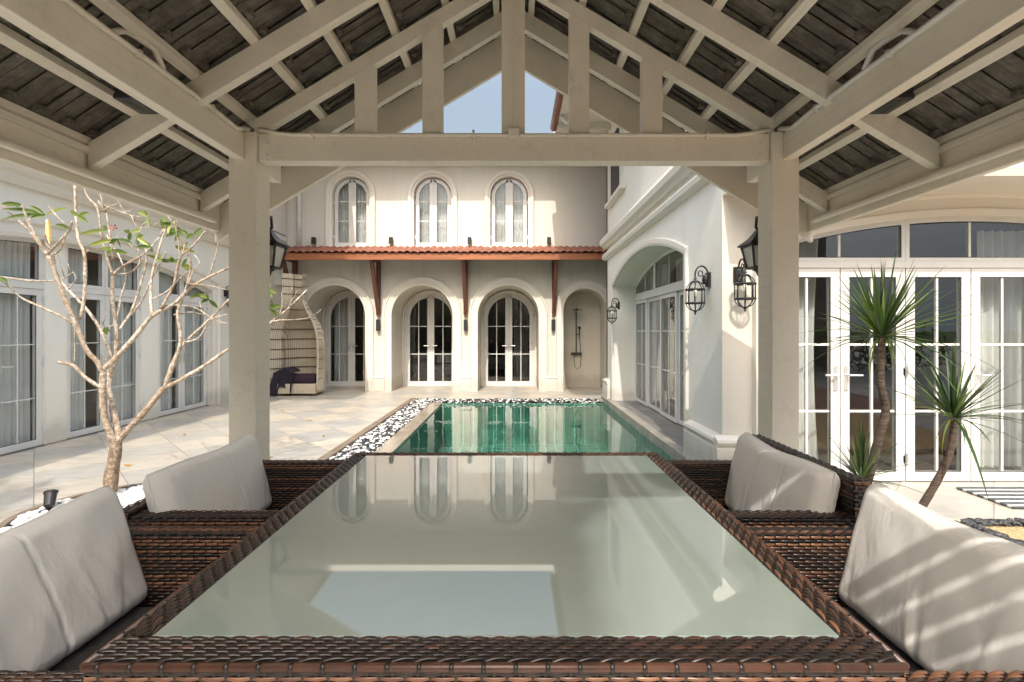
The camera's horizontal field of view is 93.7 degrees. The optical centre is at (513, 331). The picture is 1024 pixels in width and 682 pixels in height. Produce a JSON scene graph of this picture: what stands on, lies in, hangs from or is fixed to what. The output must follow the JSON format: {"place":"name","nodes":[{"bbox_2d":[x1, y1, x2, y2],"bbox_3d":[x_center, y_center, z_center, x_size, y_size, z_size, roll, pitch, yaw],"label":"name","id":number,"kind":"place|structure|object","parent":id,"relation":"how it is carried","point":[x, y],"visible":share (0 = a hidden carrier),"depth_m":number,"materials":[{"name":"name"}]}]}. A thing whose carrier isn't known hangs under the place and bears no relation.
{"place":"outdoors","nodes":[
{"label":"outdoors","id":0,"kind":"place"},
{"bbox_2d":[270,166,606,391],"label":"house","id":1,"kind":"structure","parent":0,"point":[421,301],"depth_m":11.00,"materials":[{"name":"paint"}]},
{"bbox_2d":[275,273,281,285],"bbox_3d":[-5.330,-1.180,10.925,0.180,0.280,0.146,0,0,0],"label":"utility box","id":2,"kind":"object","parent":1,"relation":"attached to","point":[278,279],"visible":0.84,"depth_m":10.85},
{"bbox_2d":[311,237,315,243],"bbox_3d":[-4.560,-2.058,10.944,0.084,0.154,0.109,0,0,0],"label":"wall sconce","id":3,"kind":"object","parent":1,"relation":"attached to","point":[313,240],"depth_m":10.89,"materials":[{"name":"black plastic"}]},
{"bbox_2d":[327,294,351,383],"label":"door","id":4,"kind":"structure","parent":1,"relation":"in","point":[349,296],"depth_m":12.12,"materials":[{"name":"white wood"}]},
{"bbox_2d":[334,298,347,380],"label":"curtain","id":5,"kind":"object","parent":1,"relation":"hanging from","point":[343,340],"visible":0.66,"depth_m":12.34,"materials":[{"name":"white fabric"}]},
{"bbox_2d":[334,179,351,245],"bbox_3d":[-3.946,-2.860,11.093,0.429,1.800,0.073,0,0,0],"label":"window","id":6,"kind":"structure","parent":1,"relation":"in","point":[349,181],"depth_m":11.08,"materials":[{"name":"white wood"}]},
{"bbox_2d":[339,181,366,241],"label":"curtain","id":7,"kind":"object","parent":1,"relation":"hanging from","point":[361,213],"visible":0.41,"depth_m":11.24,"materials":[{"name":"white fabric"}]},
{"bbox_2d":[352,294,364,383],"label":"door","id":8,"kind":"structure","parent":1,"relation":"in","point":[354,296],"depth_m":12.12,"materials":[{"name":"white wood"}]},
{"bbox_2d":[352,179,368,245],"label":"window","id":9,"kind":"structure","parent":1,"relation":"in","point":[354,181],"depth_m":11.08,"materials":[{"name":"white wood"}]},
{"bbox_2d":[376,319,380,330],"bbox_3d":[-3.090,-0.133,10.944,0.084,0.264,0.109,0,0,0],"label":"wall sconce","id":10,"kind":"object","parent":1,"relation":"attached to","point":[378,324],"depth_m":10.89,"materials":[{"name":"grey metal"}]},
{"bbox_2d":[406,294,430,383],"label":"door","id":11,"kind":"structure","parent":1,"relation":"in","point":[428,296],"depth_m":12.12,"materials":[{"name":"white wood"}]},
{"bbox_2d":[415,179,432,245],"bbox_3d":[-2.076,-2.860,11.093,0.429,1.800,0.073,0,0,0],"label":"window","id":12,"kind":"structure","parent":1,"relation":"in","point":[430,181],"depth_m":11.08,"materials":[{"name":"white wood"}]},
{"bbox_2d":[420,181,450,241],"bbox_3d":[-1.860,-2.730,11.240,0.800,1.580,0.050,0,0,0],"label":"curtain","id":13,"kind":"object","parent":1,"relation":"hanging from","point":[441,212],"visible":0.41,"depth_m":11.24,"materials":[{"name":"white fabric"}]},
{"bbox_2d":[431,294,452,383],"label":"door","id":14,"kind":"structure","parent":1,"relation":"in","point":[433,296],"depth_m":12.12,"materials":[{"name":"white wood"}]},
{"bbox_2d":[433,179,450,245],"bbox_3d":[-1.644,-2.860,11.093,0.429,1.800,0.073,0,0,0],"label":"window","id":15,"kind":"structure","parent":1,"relation":"in","point":[435,181],"depth_m":11.08,"materials":[{"name":"white wood"}]},
{"bbox_2d":[464,319,467,330],"bbox_3d":[-1.100,-0.133,10.944,0.084,0.264,0.109,0,0,0],"label":"wall sconce","id":16,"kind":"object","parent":1,"relation":"attached to","point":[465,324],"depth_m":10.89,"materials":[{"name":"grey metal"}]},
{"bbox_2d":[484,294,508,383],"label":"door","id":17,"kind":"structure","parent":1,"relation":"in","point":[506,296],"depth_m":12.12,"materials":[{"name":"white wood"}]},
{"bbox_2d":[491,179,508,245],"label":"window","id":18,"kind":"structure","parent":1,"relation":"in","point":[506,181],"depth_m":11.08,"materials":[{"name":"white wood"}]},
{"bbox_2d":[492,182,525,241],"bbox_3d":[-0.110,-2.730,11.240,0.800,1.580,0.050,0,0,0],"label":"curtain","id":19,"kind":"object","parent":1,"relation":"hanging from","point":[517,212],"visible":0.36,"depth_m":11.24,"materials":[{"name":"white fabric"}]},
{"bbox_2d":[509,179,527,245],"bbox_3d":[0.106,-2.860,11.093,0.429,1.800,0.073,0,0,0],"label":"window","id":20,"kind":"structure","parent":1,"relation":"in","point":[511,181],"depth_m":11.08,"materials":[{"name":"white wood"}]},
{"bbox_2d":[514,300,527,377],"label":"curtain","id":21,"kind":"object","parent":1,"relation":"hanging from","point":[524,344],"visible":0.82,"depth_m":14.03,"materials":[{"name":"grey fabric"}]},
{"bbox_2d":[509,294,532,383],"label":"door","id":22,"kind":"structure","parent":1,"relation":"in","point":[511,296],"depth_m":12.12,"materials":[{"name":"white wood"}]},
{"bbox_2d":[551,319,554,330],"bbox_3d":[0.900,-0.133,10.944,0.084,0.264,0.109,0,0,0],"label":"wall sconce","id":23,"kind":"object","parent":1,"relation":"attached to","point":[552,324],"depth_m":10.89,"materials":[{"name":"grey metal"}]},
{"bbox_2d":[571,308,581,366],"bbox_3d":[1.530,0.194,11.630,0.260,1.486,0.400,0,0,0],"label":"outdoor shower","id":24,"kind":"object","parent":1,"relation":"attached to","point":[576,352],"visible":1,"depth_m":11.77,"materials":[{"name":"black metal"}]},
{"bbox_2d":[380,54,555,132],"label":"sky","id":25,"kind":"structure","parent":0,"point":[479,110],"materials":[{"name":"blue"}]},
{"bbox_2d":[374,399,600,451],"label":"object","id":26,"kind":"structure","parent":0,"point":[504,400],"depth_m":9.78,"materials":[{"name":"stone"}]},
{"bbox_2d":[317,398,415,460],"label":"kerb","id":27,"kind":"structure","parent":26,"relation":"on","point":[344,444],"depth_m":6.39,"materials":[{"name":"brown stone"}]},
{"bbox_2d":[329,398,602,460],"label":"pebbles","id":28,"kind":"object","parent":26,"relation":"on","point":[377,437],"visible":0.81,"depth_m":7.36,"materials":[{"name":"stone"}]},
{"bbox_2d":[375,396,690,460],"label":"swimming pool","id":29,"kind":"structure","parent":26,"relation":"in","point":[631,432],"depth_m":9.19,"materials":[{"name":"green liquid"}]},
{"bbox_2d":[425,404,623,422],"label":"water","id":30,"kind":"structure","parent":29,"relation":"in","point":[596,412],"depth_m":8.50,"materials":[{"name":"green liquid"}]},
{"bbox_2d":[0,386,1023,525],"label":"courtyard paving","id":31,"kind":"structure","parent":0,"point":[336,416],"depth_m":5.84,"materials":[{"name":"stone"}]},
{"bbox_2d":[0,483,141,530],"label":"edging ring","id":32,"kind":"object","parent":31,"relation":"on","point":[6,522],"visible":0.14,"depth_m":3.58,"materials":[{"name":"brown stone"}]},
{"bbox_2d":[0,161,286,455],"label":"house wing","id":33,"kind":"structure","parent":31,"relation":"on","point":[50,393],"depth_m":6.75,"materials":[{"name":"white paint"}]},
{"bbox_2d":[0,240,29,446],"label":"curtain","id":34,"kind":"object","parent":33,"relation":"hanging from","point":[14,259],"visible":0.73,"depth_m":5.56,"materials":[{"name":"white fabric"}]},
{"bbox_2d":[0,236,42,283],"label":"window","id":35,"kind":"structure","parent":33,"relation":"in","point":[38,252],"depth_m":5.75,"materials":[{"name":"white glass"}]},
{"bbox_2d":[0,286,44,454],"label":"door","id":36,"kind":"structure","parent":33,"relation":"in","point":[38,361],"depth_m":5.72,"materials":[{"name":"white wood"}]},
{"bbox_2d":[68,249,82,430],"bbox_3d":[-5.820,0.145,6.350,0.083,2.430,0.300,0,0,0],"label":"curtain","id":37,"kind":"object","parent":33,"relation":"hanging from","point":[75,260],"visible":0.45,"depth_m":6.36,"materials":[{"name":"white fabric"}]},
{"bbox_2d":[67,244,104,289],"bbox_3d":[-5.715,-0.840,6.380,0.050,0.540,0.594,0,0,0],"label":"window","id":38,"kind":"structure","parent":33,"relation":"in","point":[101,256],"depth_m":6.61,"materials":[{"name":"white glass"}]},
{"bbox_2d":[67,292,105,438],"bbox_3d":[-5.684,0.435,6.380,0.112,1.870,0.594,0,0,0],"label":"door","id":39,"kind":"structure","parent":33,"relation":"in","point":[100,299],"depth_m":6.41,"materials":[{"name":"white wood"}]},
{"bbox_2d":[108,257,131,421],"bbox_3d":[-5.810,0.145,7.015,0.083,2.430,0.530,0,0,0],"label":"curtain","id":40,"kind":"object","parent":33,"relation":"hanging from","point":[127,358],"visible":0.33,"depth_m":7.10,"materials":[{"name":"white fabric"}]},
{"bbox_2d":[105,253,139,293],"bbox_3d":[-5.715,-0.836,6.990,0.050,0.532,0.614,0,0,0],"label":"window","id":41,"kind":"structure","parent":33,"relation":"in","point":[137,272],"depth_m":7.09,"materials":[{"name":"white glass"}]},
{"bbox_2d":[105,295,140,426],"bbox_3d":[-5.684,0.435,7.002,0.112,1.870,0.637,0,0,0],"label":"door","id":42,"kind":"structure","parent":33,"relation":"in","point":[136,354],"depth_m":7.22,"materials":[{"name":"white wood"}]},
{"bbox_2d":[159,273,171,410],"bbox_3d":[-5.809,0.145,7.900,0.081,2.430,0.400,0,0,0],"label":"curtain","id":43,"kind":"object","parent":33,"relation":"hanging from","point":[165,283],"visible":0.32,"depth_m":8.00,"materials":[{"name":"white fabric"}]},
{"bbox_2d":[159,269,181,296],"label":"window","id":44,"kind":"structure","parent":33,"relation":"in","point":[179,284],"depth_m":8.07,"materials":[{"name":"white wood"}]},
{"bbox_2d":[159,300,182,415],"bbox_3d":[-5.684,0.435,7.935,0.112,1.870,0.564,0,0,0],"label":"door","id":45,"kind":"structure","parent":33,"relation":"in","point":[178,408],"depth_m":7.95,"materials":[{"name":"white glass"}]},
{"bbox_2d":[184,283,199,404],"bbox_3d":[-5.810,0.145,8.600,0.081,2.430,0.500,0,0,0],"label":"curtain","id":46,"kind":"object","parent":33,"relation":"hanging from","point":[188,358],"visible":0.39,"depth_m":8.63,"materials":[{"name":"white fabric"}]},
{"bbox_2d":[182,278,205,299],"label":"window","id":47,"kind":"structure","parent":33,"relation":"in","point":[200,289],"depth_m":8.56,"materials":[{"name":"white wood"}]},
{"bbox_2d":[182,302,207,410],"bbox_3d":[-5.684,0.435,8.562,0.112,1.870,0.677,0,0,0],"label":"door","id":48,"kind":"structure","parent":33,"relation":"in","point":[204,350],"depth_m":8.55,"materials":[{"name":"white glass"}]},
{"bbox_2d":[224,286,228,306],"bbox_3d":[-5.485,-0.639,9.300,0.230,0.478,0.190,0,0,0],"label":"wall lantern","id":49,"kind":"object","parent":33,"relation":"attached to","point":[226,292],"depth_m":9.27,"materials":[{"name":"black metal"}]},
{"bbox_2d":[270,273,325,395],"bbox_3d":[-4.705,0.075,10.581,1.103,2.610,0.822,0,0,0],"label":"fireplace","id":50,"kind":"object","parent":31,"relation":"on","point":[299,344],"visible":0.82,"depth_m":10.44,"materials":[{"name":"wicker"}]},
{"bbox_2d":[270,366,299,395],"bbox_3d":[-4.915,1.070,10.361,0.549,0.580,0.518,0,0,0],"label":"throw blanket","id":51,"kind":"object","parent":50,"relation":"on","point":[282,377],"visible":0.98,"depth_m":10.15,"materials":[{"name":"purple fabric"}]},
{"bbox_2d":[550,59,1023,480],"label":"house wing","id":52,"kind":"structure","parent":31,"relation":"on","point":[658,217],"depth_m":4.69,"materials":[{"name":"white paint"}]},
{"bbox_2d":[607,298,619,322],"bbox_3d":[1.765,-0.354,8.550,0.230,0.478,0.190,0,0,0],"label":"wall lantern","id":53,"kind":"object","parent":52,"relation":"attached to","point":[614,310],"depth_m":8.53,"materials":[{"name":"black metal"}]},
{"bbox_2d":[611,127,618,194],"bbox_3d":[1.829,-3.075,8.705,0.009,1.050,0.690,0,0,0],"label":"window pane","id":54,"kind":"structure","parent":52,"relation":"in","point":[614,169],"depth_m":8.71,"materials":[{"name":"grey glass"}]},
{"bbox_2d":[635,299,647,405],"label":"door","id":55,"kind":"structure","parent":52,"relation":"in","point":[641,363],"depth_m":8.70,"materials":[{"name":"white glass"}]},
{"bbox_2d":[635,261,653,296],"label":"window","id":56,"kind":"structure","parent":52,"relation":"in","point":[640,288],"depth_m":8.54,"materials":[{"name":"white wood"}]},
{"bbox_2d":[648,296,664,412],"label":"door","id":57,"kind":"structure","parent":52,"relation":"in","point":[655,299],"depth_m":8.19,"materials":[{"name":"white wood"}]},
{"bbox_2d":[650,264,667,409],"bbox_3d":[2.550,0.095,8.450,0.083,2.430,0.900,0,0,0],"label":"curtain","id":58,"kind":"object","parent":52,"relation":"hanging from","point":[664,274],"visible":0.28,"depth_m":8.12,"materials":[{"name":"grey fabric"}]},
{"bbox_2d":[654,249,683,291],"bbox_3d":[2.325,-0.923,7.180,0.050,0.555,1.375,0,0,0],"label":"window","id":59,"kind":"structure","parent":52,"relation":"in","point":[656,261],"depth_m":7.28,"materials":[{"name":"white wood"}]},
{"bbox_2d":[660,292,678,422],"bbox_3d":[2.325,0.372,7.180,0.050,1.865,0.754,0,0,0],"label":"door","id":60,"kind":"structure","parent":52,"relation":"in","point":[675,418],"depth_m":7.17,"materials":[{"name":"white wood"}]},
{"bbox_2d":[676,257,682,281],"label":"curtain","id":61,"kind":"object","parent":52,"relation":"hanging from","point":[679,269],"visible":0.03,"depth_m":7.44,"materials":[{"name":"grey fabric"}]},
{"bbox_2d":[679,290,683,425],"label":"door","id":62,"kind":"structure","parent":52,"relation":"in","point":[681,293],"depth_m":6.73,"materials":[{"name":"white wood"}]},
{"bbox_2d":[685,265,710,314],"bbox_3d":[1.765,-0.394,4.620,0.230,0.478,0.190,0,0,0],"label":"wall lantern","id":63,"kind":"object","parent":52,"relation":"attached to","point":[706,279],"depth_m":4.60,"materials":[{"name":"black metal"}]},
{"bbox_2d":[733,258,756,311],"bbox_3d":[2.020,-0.407,4.215,0.190,0.478,0.230,0,0,0],"label":"wall lantern","id":64,"kind":"object","parent":52,"relation":"attached to","point":[739,275],"depth_m":4.19,"materials":[{"name":"black metal"}]},
{"bbox_2d":[799,239,817,458],"bbox_3d":[2.685,0.195,4.670,0.570,2.330,0.084,0,0,0],"label":"curtain","id":65,"kind":"object","parent":52,"relation":"hanging from","point":[807,249],"visible":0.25,"depth_m":4.65,"materials":[{"name":"white fabric"}]},
{"bbox_2d":[799,268,839,467],"bbox_3d":[2.685,0.397,4.384,0.588,1.945,0.112,0,0,0],"label":"door","id":66,"kind":"structure","parent":52,"relation":"in","point":[833,281],"depth_m":4.39,"materials":[{"name":"white wood"}]},
{"bbox_2d":[799,221,904,260],"bbox_3d":[2.984,-0.824,4.415,1.194,0.375,0.050,0,0,0],"label":"window","id":67,"kind":"structure","parent":52,"relation":"in","point":[900,225],"depth_m":4.39,"materials":[{"name":"white wood"}]},
{"bbox_2d":[840,268,904,480],"bbox_3d":[3.296,0.397,4.384,0.613,1.945,0.112,0,0,0],"label":"door","id":68,"kind":"structure","parent":52,"relation":"in","point":[898,407],"depth_m":4.39,"materials":[{"name":"white wood"}]},
{"bbox_2d":[903,268,969,480],"bbox_3d":[3.869,0.397,4.404,0.613,1.945,0.073,0,0,0],"label":"door","id":69,"kind":"structure","parent":52,"relation":"in","point":[962,275],"depth_m":4.39,"materials":[{"name":"white wood"}]},
{"bbox_2d":[905,217,1023,260],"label":"window","id":70,"kind":"structure","parent":52,"relation":"in","point":[968,220],"depth_m":4.39,"materials":[{"name":"white wood"}]},
{"bbox_2d":[970,268,1023,480],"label":"door","id":71,"kind":"structure","parent":52,"relation":"in","point":[975,273],"depth_m":4.39,"materials":[{"name":"white wood"}]},
{"bbox_2d":[977,230,1023,467],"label":"curtain","id":72,"kind":"object","parent":52,"relation":"hanging from","point":[1000,244],"visible":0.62,"depth_m":4.66,"materials":[{"name":"white fabric"}]},
{"bbox_2d":[799,249,1006,494],"bbox_3d":[2.297,0.469,2.954,0.998,1.966,0.949,0,0,0],"label":"dragon tree","id":73,"kind":"object","parent":31,"relation":"on","point":[878,317],"visible":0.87,"depth_m":2.98,"materials":[{"name":"green plant"}]},
{"bbox_2d":[876,341,1023,507],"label":"dragon tree","id":74,"kind":"object","parent":31,"relation":"on","point":[953,404],"visible":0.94,"depth_m":3.03,"materials":[{"name":"green plant"}]},
{"bbox_2d":[955,487,1023,508],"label":"door mat","id":75,"kind":"object","parent":31,"relation":"on","point":[1012,497],"depth_m":3.99,"materials":[{"name":"white fabric"}]},
{"label":"soil","id":76,"kind":"structure","parent":31,"relation":"on","visible":0},
{"bbox_2d":[0,484,144,532],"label":"pebbles","id":77,"kind":"object","parent":76,"relation":"on","point":[130,494],"visible":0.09,"depth_m":3.73,"materials":[{"name":"stone"}]},
{"bbox_2d":[43,489,58,508],"bbox_3d":[-3.514,1.284,3.630,0.088,0.172,0.128,0,0,-25],"label":"garden spotlight","id":78,"kind":"object","parent":77,"relation":"on","point":[50,497],"visible":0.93,"depth_m":3.61,"materials":[{"name":"grey metal"}]},
{"bbox_2d":[0,185,320,491],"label":"frangipani tree","id":79,"kind":"object","parent":76,"relation":"on","point":[116,435],"visible":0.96,"depth_m":3.96,"materials":[{"name":"beige plant"}]},
{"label":"pavilion floor","id":80,"kind":"structure","parent":31,"relation":"on","visible":0},
{"bbox_2d":[0,485,258,681],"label":"wicker armchair","id":81,"kind":"object","parent":80,"relation":"on","point":[84,577],"visible":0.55,"depth_m":1.09,"materials":[{"name":"fabric"}]},
{"bbox_2d":[123,433,344,527],"bbox_3d":[-0.844,0.802,1.682,0.614,0.776,0.622,0,0,0],"label":"wicker armchair","id":82,"kind":"object","parent":80,"relation":"on","point":[238,482],"visible":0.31,"depth_m":1.61,"materials":[{"name":"fabric"}]},
{"bbox_2d":[79,452,909,681],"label":"dining table","id":83,"kind":"object","parent":80,"relation":"on","point":[505,567],"visible":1,"depth_m":0.80,"materials":[{"name":"glass"}]},
{"bbox_2d":[0,0,1023,460],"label":"pavilion","id":84,"kind":"structure","parent":80,"relation":"on","point":[762,108],"depth_m":2.60,"materials":[{"name":"paint"}]},
{"bbox_2d":[113,87,158,113],"bbox_3d":[-1.600,-0.985,2.040,0.110,0.070,0.150,0,0,0],"label":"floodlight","id":85,"kind":"object","parent":84,"relation":"attached to","point":[124,98],"visible":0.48,"depth_m":2.00,"materials":[{"name":"plastic"}]},
{"bbox_2d":[270,216,290,275],"bbox_3d":[-1.470,-0.511,2.865,0.176,0.373,0.218,0,0,0],"label":"post lantern","id":86,"kind":"object","parent":84,"relation":"attached to","point":[278,246],"visible":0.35,"depth_m":2.88,"materials":[{"name":"black metal"}]},
{"bbox_2d":[737,216,757,275],"bbox_3d":[1.470,-0.511,2.865,0.176,0.373,0.218,0,0,0],"label":"post lantern","id":87,"kind":"object","parent":84,"relation":"attached to","point":[748,247],"visible":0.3,"depth_m":2.87,"materials":[{"name":"black metal"}]},
{"bbox_2d":[869,87,914,113],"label":"roof","id":88,"kind":"structure","parent":84,"relation":"attached to","point":[903,98],"depth_m":2.00,"materials":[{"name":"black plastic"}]},
{"bbox_2d":[669,432,869,526],"bbox_3d":[0.759,0.800,1.682,0.524,0.781,0.622,0,0,0],"label":"wicker armchair","id":89,"kind":"object","parent":80,"relation":"on","point":[759,480],"visible":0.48,"depth_m":1.57,"materials":[{"name":"wicker"}]},
{"bbox_2d":[746,481,1023,681],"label":"wicker armchair","id":90,"kind":"object","parent":80,"relation":"on","point":[927,594],"visible":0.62,"depth_m":1.02,"materials":[{"name":"fabric"}]},
{"bbox_2d":[616,401,683,447],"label":"ledge paving","id":91,"kind":"structure","parent":0,"point":[666,427],"depth_m":7.09,"materials":[{"name":"grey stone"}]},
{"bbox_2d":[985,526,1023,539],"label":"gravel","id":92,"kind":"structure","parent":0,"point":[1015,532],"depth_m":3.31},
{"bbox_2d":[954,517,1023,545],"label":"pebbles","id":93,"kind":"object","parent":92,"relation":"on","point":[980,524],"visible":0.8,"depth_m":3.36,"materials":[{"name":"black stone"}]}
]}

